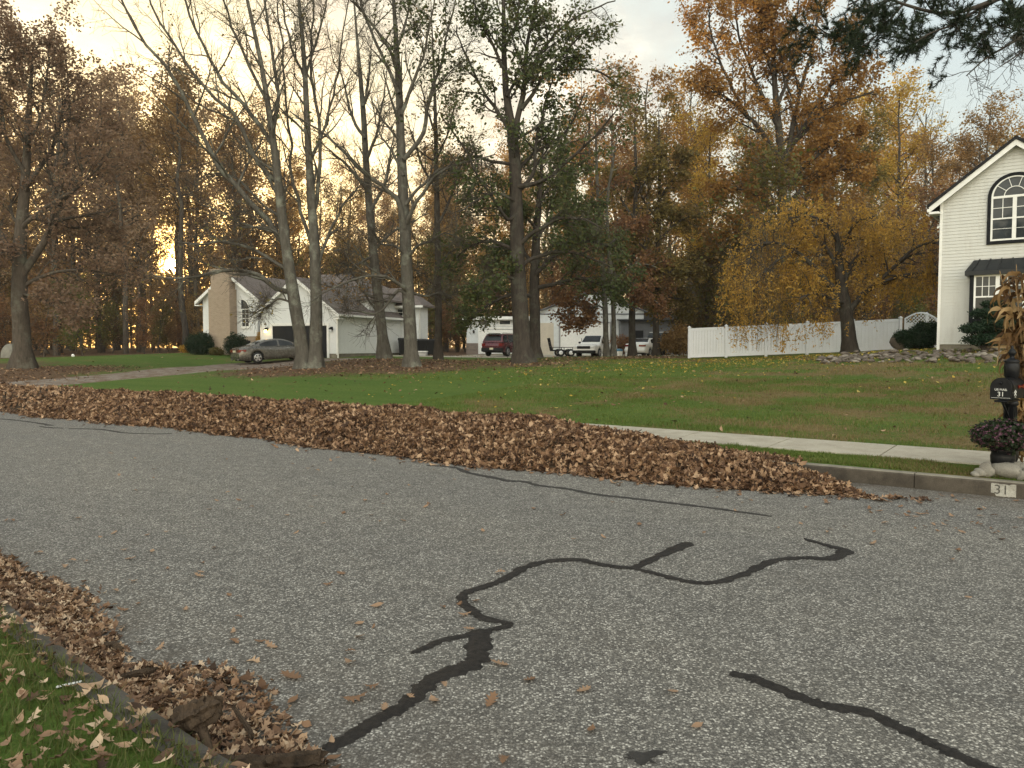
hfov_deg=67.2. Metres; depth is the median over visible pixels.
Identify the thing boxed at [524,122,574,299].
forest tree
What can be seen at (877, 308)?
sapling
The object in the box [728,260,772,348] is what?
sapling
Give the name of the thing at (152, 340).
sapling
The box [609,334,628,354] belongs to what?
shrub
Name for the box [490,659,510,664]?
fallen leaf
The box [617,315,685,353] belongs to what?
shed
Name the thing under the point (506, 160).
forest tree
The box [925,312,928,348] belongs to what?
fence post
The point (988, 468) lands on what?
stone
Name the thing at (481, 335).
garage door
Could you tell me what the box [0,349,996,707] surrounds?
fallen leaves
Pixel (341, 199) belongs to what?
bare tree
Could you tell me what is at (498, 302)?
sapling
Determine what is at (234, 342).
shrub
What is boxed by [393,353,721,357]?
gravel yard
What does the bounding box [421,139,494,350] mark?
forest tree
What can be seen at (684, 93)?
forest tree
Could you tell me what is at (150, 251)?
forest tree
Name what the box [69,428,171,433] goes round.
tar seal
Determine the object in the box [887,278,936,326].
sapling
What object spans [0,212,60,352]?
sapling
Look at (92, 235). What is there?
forest tree
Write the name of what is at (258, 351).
parked car
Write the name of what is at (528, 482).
tar seal
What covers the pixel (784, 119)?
forest tree
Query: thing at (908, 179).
forest tree
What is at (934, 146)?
bare tree
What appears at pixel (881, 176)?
forest tree
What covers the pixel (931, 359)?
stone
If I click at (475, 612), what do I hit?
tar seal
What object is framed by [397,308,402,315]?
window
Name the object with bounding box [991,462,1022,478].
stone
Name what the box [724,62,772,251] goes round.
bare tree
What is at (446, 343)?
forest tree
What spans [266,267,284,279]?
sapling
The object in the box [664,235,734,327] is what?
sapling
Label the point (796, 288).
sapling
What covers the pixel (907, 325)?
lattice gate
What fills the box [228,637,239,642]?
fallen leaf
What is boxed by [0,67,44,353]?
forest tree
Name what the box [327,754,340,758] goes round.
fallen leaf
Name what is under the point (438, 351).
slender tree
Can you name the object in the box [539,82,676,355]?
maple tree
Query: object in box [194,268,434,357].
house
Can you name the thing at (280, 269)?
sapling
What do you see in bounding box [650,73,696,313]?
bare tree
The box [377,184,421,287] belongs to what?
forest tree
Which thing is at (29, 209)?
forest tree
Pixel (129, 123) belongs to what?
forest tree
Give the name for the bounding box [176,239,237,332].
sapling
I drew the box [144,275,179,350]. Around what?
sapling
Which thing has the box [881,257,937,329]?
sapling
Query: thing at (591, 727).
fallen leaf
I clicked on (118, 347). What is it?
forest tree
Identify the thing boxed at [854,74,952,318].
forest tree
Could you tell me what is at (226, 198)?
forest tree
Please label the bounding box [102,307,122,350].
sapling
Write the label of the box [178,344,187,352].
shrub
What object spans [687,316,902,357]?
vinyl fence
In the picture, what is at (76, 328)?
sapling
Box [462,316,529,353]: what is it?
garage
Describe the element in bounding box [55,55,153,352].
forest tree
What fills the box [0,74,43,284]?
forest tree
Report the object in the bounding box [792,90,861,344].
bare tree
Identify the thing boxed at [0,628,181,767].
grass verge
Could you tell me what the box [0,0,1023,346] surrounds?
sky
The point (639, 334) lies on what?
door
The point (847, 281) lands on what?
sapling
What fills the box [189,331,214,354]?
shrub
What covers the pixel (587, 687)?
fallen leaf
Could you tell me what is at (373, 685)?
fallen leaf
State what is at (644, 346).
parked car
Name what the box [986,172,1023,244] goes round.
arched window
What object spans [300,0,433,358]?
bare tree
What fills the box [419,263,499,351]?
sapling
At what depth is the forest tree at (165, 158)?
83.79 m
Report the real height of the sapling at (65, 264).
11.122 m
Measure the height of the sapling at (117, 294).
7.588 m
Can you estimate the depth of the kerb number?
8.72 m
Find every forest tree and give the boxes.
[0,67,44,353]
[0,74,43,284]
[0,81,65,350]
[0,112,34,248]
[4,154,43,271]
[14,110,85,348]
[27,75,101,350]
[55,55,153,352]
[62,121,125,348]
[68,62,175,353]
[74,86,161,349]
[91,105,175,351]
[102,105,184,328]
[108,114,166,351]
[119,46,232,344]
[124,132,173,349]
[132,81,222,334]
[133,78,207,349]
[158,115,226,254]
[164,115,225,325]
[168,96,229,330]
[185,95,277,273]
[194,143,261,254]
[207,89,271,264]
[215,118,274,273]
[252,138,319,279]
[255,151,328,277]
[260,171,305,277]
[301,162,347,277]
[320,186,373,275]
[321,150,374,266]
[343,160,397,279]
[359,197,400,287]
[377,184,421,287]
[380,202,416,285]
[407,146,484,351]
[408,142,462,336]
[412,167,450,291]
[417,145,475,350]
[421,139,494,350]
[430,181,480,351]
[463,168,509,298]
[467,143,524,315]
[484,119,547,283]
[492,141,540,281]
[507,176,541,297]
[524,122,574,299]
[540,59,649,276]
[544,152,601,288]
[582,115,638,270]
[601,52,687,309]
[609,142,644,269]
[623,119,681,314]
[648,63,733,305]
[660,101,742,308]
[663,165,716,290]
[667,124,725,308]
[668,100,734,353]
[706,116,783,267]
[724,101,782,259]
[746,130,793,281]
[764,75,855,336]
[775,111,840,286]
[787,102,845,301]
[804,84,904,311]
[811,138,860,206]
[839,103,900,302]
[840,63,929,347]
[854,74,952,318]
[875,141,931,302]
[883,116,936,317]
[904,122,960,319]
[912,133,974,276]
[928,142,990,196]
[946,116,1013,186]
[951,84,1023,169]
[983,123,1023,155]
[1002,105,1023,140]
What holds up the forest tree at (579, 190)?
on the lawn at (281, 385)
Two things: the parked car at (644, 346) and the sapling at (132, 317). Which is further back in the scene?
the sapling at (132, 317)
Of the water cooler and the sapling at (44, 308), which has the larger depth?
the sapling at (44, 308)
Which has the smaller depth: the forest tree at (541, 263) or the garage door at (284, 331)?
the garage door at (284, 331)
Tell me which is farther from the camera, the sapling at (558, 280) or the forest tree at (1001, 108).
the sapling at (558, 280)
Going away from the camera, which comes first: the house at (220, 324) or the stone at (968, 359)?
the stone at (968, 359)
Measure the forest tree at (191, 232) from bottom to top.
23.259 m
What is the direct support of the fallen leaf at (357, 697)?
on the road
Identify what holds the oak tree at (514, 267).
on the lawn at (281, 385)
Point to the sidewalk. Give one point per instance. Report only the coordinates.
(960, 456)
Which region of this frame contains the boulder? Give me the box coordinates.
[889,336,905,349]
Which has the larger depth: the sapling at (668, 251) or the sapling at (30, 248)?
the sapling at (668, 251)
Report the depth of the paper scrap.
3.52 m
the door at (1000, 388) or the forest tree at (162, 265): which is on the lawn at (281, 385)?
the forest tree at (162, 265)
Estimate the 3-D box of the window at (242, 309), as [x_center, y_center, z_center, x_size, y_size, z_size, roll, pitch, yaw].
[-18.488,-4.879,53.441,0.860,2.071,0.088,1,3,20]
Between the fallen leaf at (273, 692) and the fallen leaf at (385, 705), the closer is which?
the fallen leaf at (385, 705)
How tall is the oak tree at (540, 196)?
13.258 m
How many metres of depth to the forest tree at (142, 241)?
70.97 m
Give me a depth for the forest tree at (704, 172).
98.59 m
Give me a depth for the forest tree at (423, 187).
111.19 m
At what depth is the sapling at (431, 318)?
75.29 m
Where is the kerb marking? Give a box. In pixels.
[991,483,1015,497]
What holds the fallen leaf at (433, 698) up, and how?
on the road
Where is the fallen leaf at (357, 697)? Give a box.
[340,691,367,701]
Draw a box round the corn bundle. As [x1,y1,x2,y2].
[986,264,1023,462]
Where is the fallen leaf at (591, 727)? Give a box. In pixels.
[587,724,594,730]
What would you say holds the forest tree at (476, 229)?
on the lawn at (281, 385)
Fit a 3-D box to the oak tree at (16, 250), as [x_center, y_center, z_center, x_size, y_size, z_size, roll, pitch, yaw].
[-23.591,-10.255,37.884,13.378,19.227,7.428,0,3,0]
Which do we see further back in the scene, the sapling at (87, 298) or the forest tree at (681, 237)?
the forest tree at (681, 237)
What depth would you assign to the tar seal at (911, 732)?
3.56 m
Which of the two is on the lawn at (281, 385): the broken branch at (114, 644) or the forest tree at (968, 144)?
the forest tree at (968, 144)
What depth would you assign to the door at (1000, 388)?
8.92 m
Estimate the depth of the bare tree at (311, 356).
33.53 m
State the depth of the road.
5.23 m
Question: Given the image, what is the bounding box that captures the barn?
[540,292,647,354]
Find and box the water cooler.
[617,349,622,355]
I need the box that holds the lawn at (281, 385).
[0,347,1023,480]
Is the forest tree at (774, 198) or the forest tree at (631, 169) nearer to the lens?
the forest tree at (774, 198)
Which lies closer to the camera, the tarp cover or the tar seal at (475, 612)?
the tar seal at (475, 612)
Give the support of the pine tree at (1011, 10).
on the lawn at (281, 385)
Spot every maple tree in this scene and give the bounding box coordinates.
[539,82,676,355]
[582,74,691,355]
[621,90,713,355]
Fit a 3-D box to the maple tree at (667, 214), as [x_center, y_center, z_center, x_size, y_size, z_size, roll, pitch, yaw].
[7.665,-10.065,46.627,7.032,17.017,5.132,0,3,0]
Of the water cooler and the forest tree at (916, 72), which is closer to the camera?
the water cooler
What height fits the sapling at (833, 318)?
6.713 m
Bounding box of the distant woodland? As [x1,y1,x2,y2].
[4,236,938,348]
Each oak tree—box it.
[0,0,158,368]
[427,0,654,363]
[446,123,647,357]
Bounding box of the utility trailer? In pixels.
[547,338,581,356]
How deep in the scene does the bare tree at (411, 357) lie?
33.31 m
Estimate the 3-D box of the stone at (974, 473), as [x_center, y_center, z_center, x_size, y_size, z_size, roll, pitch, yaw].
[5.430,1.058,9.036,0.076,0.074,0.118,-1,3,-28]
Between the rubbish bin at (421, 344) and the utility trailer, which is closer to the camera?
the rubbish bin at (421, 344)
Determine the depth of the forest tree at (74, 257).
83.00 m
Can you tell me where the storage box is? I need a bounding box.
[418,351,427,355]
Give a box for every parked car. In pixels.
[230,339,294,362]
[481,333,512,355]
[624,338,663,355]
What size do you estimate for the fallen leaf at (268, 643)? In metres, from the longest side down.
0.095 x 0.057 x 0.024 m
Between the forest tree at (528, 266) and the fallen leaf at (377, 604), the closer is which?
the fallen leaf at (377, 604)
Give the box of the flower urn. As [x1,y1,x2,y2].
[990,447,1015,477]
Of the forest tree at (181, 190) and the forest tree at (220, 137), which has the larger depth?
the forest tree at (181, 190)
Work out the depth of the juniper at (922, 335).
30.62 m
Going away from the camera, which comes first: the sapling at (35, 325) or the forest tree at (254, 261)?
the sapling at (35, 325)
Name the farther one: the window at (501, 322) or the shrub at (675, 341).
the window at (501, 322)
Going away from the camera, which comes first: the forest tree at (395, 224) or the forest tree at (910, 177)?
the forest tree at (395, 224)
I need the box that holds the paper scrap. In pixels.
[56,680,81,687]
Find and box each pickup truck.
[572,335,617,356]
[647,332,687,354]
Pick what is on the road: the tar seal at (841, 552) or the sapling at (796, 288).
the tar seal at (841, 552)
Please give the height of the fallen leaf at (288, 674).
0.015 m
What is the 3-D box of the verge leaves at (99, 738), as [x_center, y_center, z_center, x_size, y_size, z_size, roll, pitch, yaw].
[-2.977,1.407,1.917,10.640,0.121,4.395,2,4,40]
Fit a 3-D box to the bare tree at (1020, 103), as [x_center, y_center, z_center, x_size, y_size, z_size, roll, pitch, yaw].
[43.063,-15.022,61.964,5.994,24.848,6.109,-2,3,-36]
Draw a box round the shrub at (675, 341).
[657,320,691,355]
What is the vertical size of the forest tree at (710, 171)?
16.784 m
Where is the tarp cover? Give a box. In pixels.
[1,344,11,357]
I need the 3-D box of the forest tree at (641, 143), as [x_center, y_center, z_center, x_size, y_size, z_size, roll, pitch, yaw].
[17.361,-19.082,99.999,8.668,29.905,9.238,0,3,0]
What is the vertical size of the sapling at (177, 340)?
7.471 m
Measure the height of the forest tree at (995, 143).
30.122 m
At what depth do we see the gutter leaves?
3.99 m
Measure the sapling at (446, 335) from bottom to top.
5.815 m
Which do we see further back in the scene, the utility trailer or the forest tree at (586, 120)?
the forest tree at (586, 120)
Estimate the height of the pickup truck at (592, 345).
1.650 m
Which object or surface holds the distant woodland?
on the lawn at (281, 385)
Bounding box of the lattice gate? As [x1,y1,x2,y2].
[904,312,936,346]
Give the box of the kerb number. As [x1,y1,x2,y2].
[994,485,1005,494]
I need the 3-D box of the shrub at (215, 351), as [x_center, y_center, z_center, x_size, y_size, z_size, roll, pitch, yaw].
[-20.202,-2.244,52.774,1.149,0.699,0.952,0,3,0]
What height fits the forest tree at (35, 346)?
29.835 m
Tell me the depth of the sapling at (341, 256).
80.87 m
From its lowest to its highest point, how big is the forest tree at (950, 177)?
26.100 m
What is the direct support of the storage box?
on the gravel yard at (496, 356)
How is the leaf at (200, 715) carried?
on the gutter leaves
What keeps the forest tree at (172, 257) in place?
on the lawn at (281, 385)
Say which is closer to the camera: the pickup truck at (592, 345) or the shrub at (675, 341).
the shrub at (675, 341)
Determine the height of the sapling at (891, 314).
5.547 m
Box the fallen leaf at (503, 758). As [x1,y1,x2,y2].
[498,754,509,763]
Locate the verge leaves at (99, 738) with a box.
[0,598,250,767]
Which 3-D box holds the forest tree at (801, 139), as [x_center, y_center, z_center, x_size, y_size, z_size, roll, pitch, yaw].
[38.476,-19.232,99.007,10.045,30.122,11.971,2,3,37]
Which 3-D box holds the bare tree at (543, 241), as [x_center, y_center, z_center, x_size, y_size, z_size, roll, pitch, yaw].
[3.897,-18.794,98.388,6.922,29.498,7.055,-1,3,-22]
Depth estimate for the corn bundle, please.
9.41 m
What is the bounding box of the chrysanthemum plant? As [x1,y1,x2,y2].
[968,416,1023,455]
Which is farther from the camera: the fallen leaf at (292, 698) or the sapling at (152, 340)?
the sapling at (152, 340)
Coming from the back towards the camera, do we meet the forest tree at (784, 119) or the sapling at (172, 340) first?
the sapling at (172, 340)
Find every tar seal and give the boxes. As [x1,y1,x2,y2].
[2,419,52,425]
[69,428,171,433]
[322,628,492,752]
[411,628,492,653]
[427,465,770,516]
[456,542,693,629]
[622,750,667,764]
[631,538,854,584]
[729,671,998,767]
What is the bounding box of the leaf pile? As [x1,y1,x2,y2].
[0,382,931,502]
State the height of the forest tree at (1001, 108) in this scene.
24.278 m
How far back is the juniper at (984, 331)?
25.70 m
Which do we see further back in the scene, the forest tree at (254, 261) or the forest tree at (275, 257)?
the forest tree at (254, 261)
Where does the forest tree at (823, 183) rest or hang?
on the lawn at (281, 385)
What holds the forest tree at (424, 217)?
on the lawn at (281, 385)
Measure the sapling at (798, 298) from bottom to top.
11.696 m
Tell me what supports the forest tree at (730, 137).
on the lawn at (281, 385)
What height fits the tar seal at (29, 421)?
0.009 m
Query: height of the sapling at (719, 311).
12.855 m
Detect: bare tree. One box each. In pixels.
[13,49,79,355]
[22,105,83,352]
[78,0,391,368]
[251,0,526,366]
[251,102,304,277]
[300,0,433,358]
[330,165,359,265]
[526,120,556,307]
[586,68,656,264]
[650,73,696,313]
[678,98,729,317]
[723,128,753,349]
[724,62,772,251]
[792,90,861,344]
[901,73,980,308]
[1004,65,1023,123]
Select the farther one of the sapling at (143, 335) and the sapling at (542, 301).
the sapling at (542, 301)
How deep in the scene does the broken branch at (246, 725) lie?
3.35 m
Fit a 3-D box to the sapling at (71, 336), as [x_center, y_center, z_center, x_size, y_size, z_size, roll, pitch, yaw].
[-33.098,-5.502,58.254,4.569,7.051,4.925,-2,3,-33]
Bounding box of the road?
[0,411,1023,767]
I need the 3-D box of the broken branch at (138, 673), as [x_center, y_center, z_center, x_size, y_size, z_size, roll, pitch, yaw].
[-1.898,1.472,3.918,0.189,0.053,0.056,-1,3,-15]
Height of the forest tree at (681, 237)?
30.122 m
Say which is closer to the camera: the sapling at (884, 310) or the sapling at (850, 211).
the sapling at (850, 211)
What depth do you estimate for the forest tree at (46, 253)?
95.89 m
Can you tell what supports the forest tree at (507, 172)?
on the lawn at (281, 385)
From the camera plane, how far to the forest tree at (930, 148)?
57.81 m
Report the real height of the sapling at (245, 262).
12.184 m
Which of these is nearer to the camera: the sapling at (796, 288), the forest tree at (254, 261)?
the sapling at (796, 288)
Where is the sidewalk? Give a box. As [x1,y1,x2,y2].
[583,423,1023,464]
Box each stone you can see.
[928,357,937,361]
[965,357,974,361]
[970,471,979,476]
[974,468,986,476]
[979,462,994,476]
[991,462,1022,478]
[1017,470,1023,480]
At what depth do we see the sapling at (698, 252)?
49.97 m
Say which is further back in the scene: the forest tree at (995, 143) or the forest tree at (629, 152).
the forest tree at (995, 143)
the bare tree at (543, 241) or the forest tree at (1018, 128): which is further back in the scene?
the bare tree at (543, 241)
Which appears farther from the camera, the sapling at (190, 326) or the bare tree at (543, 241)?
the bare tree at (543, 241)
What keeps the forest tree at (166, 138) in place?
on the lawn at (281, 385)
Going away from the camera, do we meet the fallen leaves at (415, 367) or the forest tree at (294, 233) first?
the fallen leaves at (415, 367)
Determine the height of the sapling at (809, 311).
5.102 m
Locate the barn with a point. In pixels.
(553, 331)
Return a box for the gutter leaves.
[0,547,340,767]
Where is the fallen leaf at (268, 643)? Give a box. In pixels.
[265,640,276,647]
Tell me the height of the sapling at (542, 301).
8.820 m
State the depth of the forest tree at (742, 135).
78.16 m
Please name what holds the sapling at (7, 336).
on the lawn at (281, 385)
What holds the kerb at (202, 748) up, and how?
on the road
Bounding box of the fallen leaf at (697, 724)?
[691,722,702,726]
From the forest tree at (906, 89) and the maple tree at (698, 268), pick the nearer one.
the maple tree at (698, 268)
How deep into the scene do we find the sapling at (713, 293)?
82.89 m
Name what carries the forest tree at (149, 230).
on the lawn at (281, 385)
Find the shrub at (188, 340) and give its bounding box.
[184,332,195,353]
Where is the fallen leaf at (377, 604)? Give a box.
[370,602,382,606]
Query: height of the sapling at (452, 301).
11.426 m
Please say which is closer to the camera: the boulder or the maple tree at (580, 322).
the boulder
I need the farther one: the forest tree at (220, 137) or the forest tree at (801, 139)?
the forest tree at (801, 139)
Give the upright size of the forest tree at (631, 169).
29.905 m
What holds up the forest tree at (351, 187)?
on the lawn at (281, 385)
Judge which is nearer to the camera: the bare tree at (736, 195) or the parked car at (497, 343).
the parked car at (497, 343)
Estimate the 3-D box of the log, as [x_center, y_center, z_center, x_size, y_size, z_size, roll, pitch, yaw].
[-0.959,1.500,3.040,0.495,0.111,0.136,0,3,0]
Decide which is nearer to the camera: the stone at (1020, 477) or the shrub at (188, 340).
the stone at (1020, 477)
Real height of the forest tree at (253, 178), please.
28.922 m
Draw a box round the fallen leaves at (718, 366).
[368,348,994,407]
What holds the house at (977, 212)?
on the lawn at (281, 385)
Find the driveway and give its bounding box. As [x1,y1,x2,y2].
[0,358,363,385]
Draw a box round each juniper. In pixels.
[892,320,936,349]
[958,299,1016,350]
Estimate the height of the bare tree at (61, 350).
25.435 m
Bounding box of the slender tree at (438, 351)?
[384,0,487,359]
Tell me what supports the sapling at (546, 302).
on the lawn at (281, 385)
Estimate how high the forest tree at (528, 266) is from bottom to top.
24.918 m
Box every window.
[240,299,250,328]
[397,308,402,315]
[499,320,510,324]
[965,257,1023,322]
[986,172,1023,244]
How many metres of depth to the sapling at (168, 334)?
67.69 m
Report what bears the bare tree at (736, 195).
on the lawn at (281, 385)
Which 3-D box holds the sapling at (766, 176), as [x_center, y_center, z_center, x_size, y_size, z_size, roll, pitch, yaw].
[13.677,-8.006,43.192,8.669,13.334,8.042,2,3,31]
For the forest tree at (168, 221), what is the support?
on the lawn at (281, 385)
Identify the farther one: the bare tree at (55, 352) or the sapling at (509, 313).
the sapling at (509, 313)
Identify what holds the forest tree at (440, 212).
on the lawn at (281, 385)
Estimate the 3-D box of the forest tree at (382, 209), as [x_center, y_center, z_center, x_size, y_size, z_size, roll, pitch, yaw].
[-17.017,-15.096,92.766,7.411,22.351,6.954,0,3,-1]
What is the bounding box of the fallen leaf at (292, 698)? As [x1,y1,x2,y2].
[287,694,297,702]
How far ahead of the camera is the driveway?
34.66 m
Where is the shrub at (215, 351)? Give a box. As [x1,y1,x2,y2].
[208,347,224,355]
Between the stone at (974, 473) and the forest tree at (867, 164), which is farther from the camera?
the forest tree at (867, 164)
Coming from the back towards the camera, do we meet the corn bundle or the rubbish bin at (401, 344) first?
the rubbish bin at (401, 344)
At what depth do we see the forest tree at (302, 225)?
108.83 m
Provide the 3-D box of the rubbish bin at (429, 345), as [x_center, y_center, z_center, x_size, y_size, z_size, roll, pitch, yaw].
[-6.153,-2.743,57.735,0.726,1.230,0.880,-1,3,-17]
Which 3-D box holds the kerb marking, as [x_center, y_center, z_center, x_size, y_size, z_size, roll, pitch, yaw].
[5.543,1.200,8.692,0.240,0.151,0.001,2,3,37]
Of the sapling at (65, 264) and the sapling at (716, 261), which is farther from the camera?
the sapling at (65, 264)
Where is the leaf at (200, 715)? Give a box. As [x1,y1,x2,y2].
[167,695,223,748]
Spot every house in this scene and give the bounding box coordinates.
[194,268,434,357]
[927,135,1023,349]
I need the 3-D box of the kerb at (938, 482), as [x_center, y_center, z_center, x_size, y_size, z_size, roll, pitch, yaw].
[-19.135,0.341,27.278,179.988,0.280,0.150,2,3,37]
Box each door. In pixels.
[270,323,328,357]
[478,327,512,353]
[559,322,610,354]
[636,331,642,337]
[990,378,1012,399]
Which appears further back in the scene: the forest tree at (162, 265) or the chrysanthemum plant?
the forest tree at (162, 265)
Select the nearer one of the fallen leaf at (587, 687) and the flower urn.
the fallen leaf at (587, 687)
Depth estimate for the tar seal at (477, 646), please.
3.85 m
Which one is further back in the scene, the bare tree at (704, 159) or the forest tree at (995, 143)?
the forest tree at (995, 143)
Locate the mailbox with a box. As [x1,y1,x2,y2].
[990,346,1023,461]
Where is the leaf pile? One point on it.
(542, 443)
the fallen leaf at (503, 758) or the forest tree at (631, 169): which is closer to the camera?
the fallen leaf at (503, 758)
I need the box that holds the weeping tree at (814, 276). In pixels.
[713,187,938,352]
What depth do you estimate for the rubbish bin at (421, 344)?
56.98 m
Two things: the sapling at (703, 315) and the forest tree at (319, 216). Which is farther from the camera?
the forest tree at (319, 216)
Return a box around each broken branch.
[104,640,124,652]
[120,667,157,678]
[231,705,253,739]
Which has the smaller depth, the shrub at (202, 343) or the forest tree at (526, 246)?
the shrub at (202, 343)
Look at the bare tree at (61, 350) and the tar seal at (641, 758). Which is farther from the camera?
the bare tree at (61, 350)
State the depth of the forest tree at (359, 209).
77.41 m
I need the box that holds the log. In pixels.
[218,749,329,767]
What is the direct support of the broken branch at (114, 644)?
on the gutter leaves
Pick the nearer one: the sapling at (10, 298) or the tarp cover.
the tarp cover
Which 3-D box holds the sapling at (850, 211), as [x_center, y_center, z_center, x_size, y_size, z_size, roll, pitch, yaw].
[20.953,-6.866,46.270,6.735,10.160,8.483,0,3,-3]
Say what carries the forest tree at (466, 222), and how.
on the lawn at (281, 385)
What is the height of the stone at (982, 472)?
0.114 m
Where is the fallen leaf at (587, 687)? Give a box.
[577,685,590,690]
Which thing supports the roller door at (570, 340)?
in the barn
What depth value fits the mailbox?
9.07 m
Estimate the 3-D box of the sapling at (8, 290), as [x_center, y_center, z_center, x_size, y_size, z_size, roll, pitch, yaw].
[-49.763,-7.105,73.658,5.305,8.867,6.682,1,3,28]
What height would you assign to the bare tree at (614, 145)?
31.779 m
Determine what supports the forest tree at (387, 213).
on the lawn at (281, 385)
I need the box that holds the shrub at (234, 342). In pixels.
[222,331,247,354]
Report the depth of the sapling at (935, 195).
49.67 m
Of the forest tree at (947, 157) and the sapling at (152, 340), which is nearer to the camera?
the sapling at (152, 340)
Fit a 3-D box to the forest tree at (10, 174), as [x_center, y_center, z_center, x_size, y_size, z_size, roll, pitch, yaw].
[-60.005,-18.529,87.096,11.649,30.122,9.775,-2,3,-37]
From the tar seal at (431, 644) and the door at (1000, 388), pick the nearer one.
the tar seal at (431, 644)
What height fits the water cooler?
0.640 m
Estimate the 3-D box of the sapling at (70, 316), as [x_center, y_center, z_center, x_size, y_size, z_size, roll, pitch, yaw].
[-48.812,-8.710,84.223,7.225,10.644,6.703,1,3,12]
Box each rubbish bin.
[398,338,403,354]
[417,339,426,350]
[426,339,434,354]
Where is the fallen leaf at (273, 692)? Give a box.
[268,688,277,694]
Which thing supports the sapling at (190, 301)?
on the lawn at (281, 385)
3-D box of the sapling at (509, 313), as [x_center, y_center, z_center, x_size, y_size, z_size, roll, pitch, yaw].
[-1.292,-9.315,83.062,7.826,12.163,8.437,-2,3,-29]
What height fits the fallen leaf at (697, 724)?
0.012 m
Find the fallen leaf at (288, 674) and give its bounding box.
[281,670,300,678]
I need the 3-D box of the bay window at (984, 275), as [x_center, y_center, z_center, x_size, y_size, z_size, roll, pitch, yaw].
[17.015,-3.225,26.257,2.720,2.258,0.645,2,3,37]
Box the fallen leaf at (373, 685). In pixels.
[364,683,378,687]
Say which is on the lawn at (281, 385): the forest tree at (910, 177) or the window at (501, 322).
the forest tree at (910, 177)
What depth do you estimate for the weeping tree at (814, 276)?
31.95 m
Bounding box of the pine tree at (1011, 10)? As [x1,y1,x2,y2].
[776,0,1023,111]
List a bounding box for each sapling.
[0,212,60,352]
[0,289,11,350]
[1,268,11,335]
[2,238,103,353]
[5,276,45,342]
[7,261,95,356]
[29,290,62,354]
[37,255,86,347]
[41,265,106,355]
[60,286,90,353]
[62,260,105,348]
[81,251,155,346]
[81,276,133,352]
[96,299,128,352]
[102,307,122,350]
[122,293,160,353]
[135,271,181,352]
[136,299,175,352]
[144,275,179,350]
[147,308,159,351]
[159,313,179,349]
[163,274,193,346]
[175,311,202,343]
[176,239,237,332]
[178,293,202,335]
[227,236,257,270]
[251,242,309,277]
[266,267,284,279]
[320,235,370,278]
[411,220,471,350]
[418,267,486,343]
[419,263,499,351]
[428,295,469,351]
[472,253,530,315]
[481,292,511,313]
[526,272,551,313]
[539,254,597,305]
[539,292,555,306]
[550,246,646,306]
[637,232,679,314]
[653,235,733,349]
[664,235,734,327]
[676,276,722,326]
[689,121,833,339]
[690,219,757,341]
[709,268,733,341]
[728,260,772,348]
[767,250,819,323]
[776,254,817,322]
[794,183,938,329]
[794,289,827,343]
[798,240,877,342]
[799,224,877,321]
[840,267,896,332]
[846,170,957,329]
[862,296,892,328]
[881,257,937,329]
[886,307,904,327]
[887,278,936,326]
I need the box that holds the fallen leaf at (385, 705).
[381,702,388,709]
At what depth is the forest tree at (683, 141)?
64.44 m
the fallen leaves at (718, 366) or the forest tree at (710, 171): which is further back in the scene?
the forest tree at (710, 171)
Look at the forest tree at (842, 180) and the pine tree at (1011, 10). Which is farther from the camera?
the forest tree at (842, 180)
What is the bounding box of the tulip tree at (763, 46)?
[667,0,893,348]
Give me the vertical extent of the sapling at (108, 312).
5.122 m
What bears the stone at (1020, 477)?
on the lawn at (281, 385)
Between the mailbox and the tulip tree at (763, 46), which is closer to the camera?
the mailbox
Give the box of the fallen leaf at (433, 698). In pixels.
[429,695,438,700]
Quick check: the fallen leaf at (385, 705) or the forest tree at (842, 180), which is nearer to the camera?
the fallen leaf at (385, 705)
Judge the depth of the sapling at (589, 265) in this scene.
75.89 m
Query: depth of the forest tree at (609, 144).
95.64 m
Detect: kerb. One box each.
[0,598,241,767]
[770,460,1023,498]

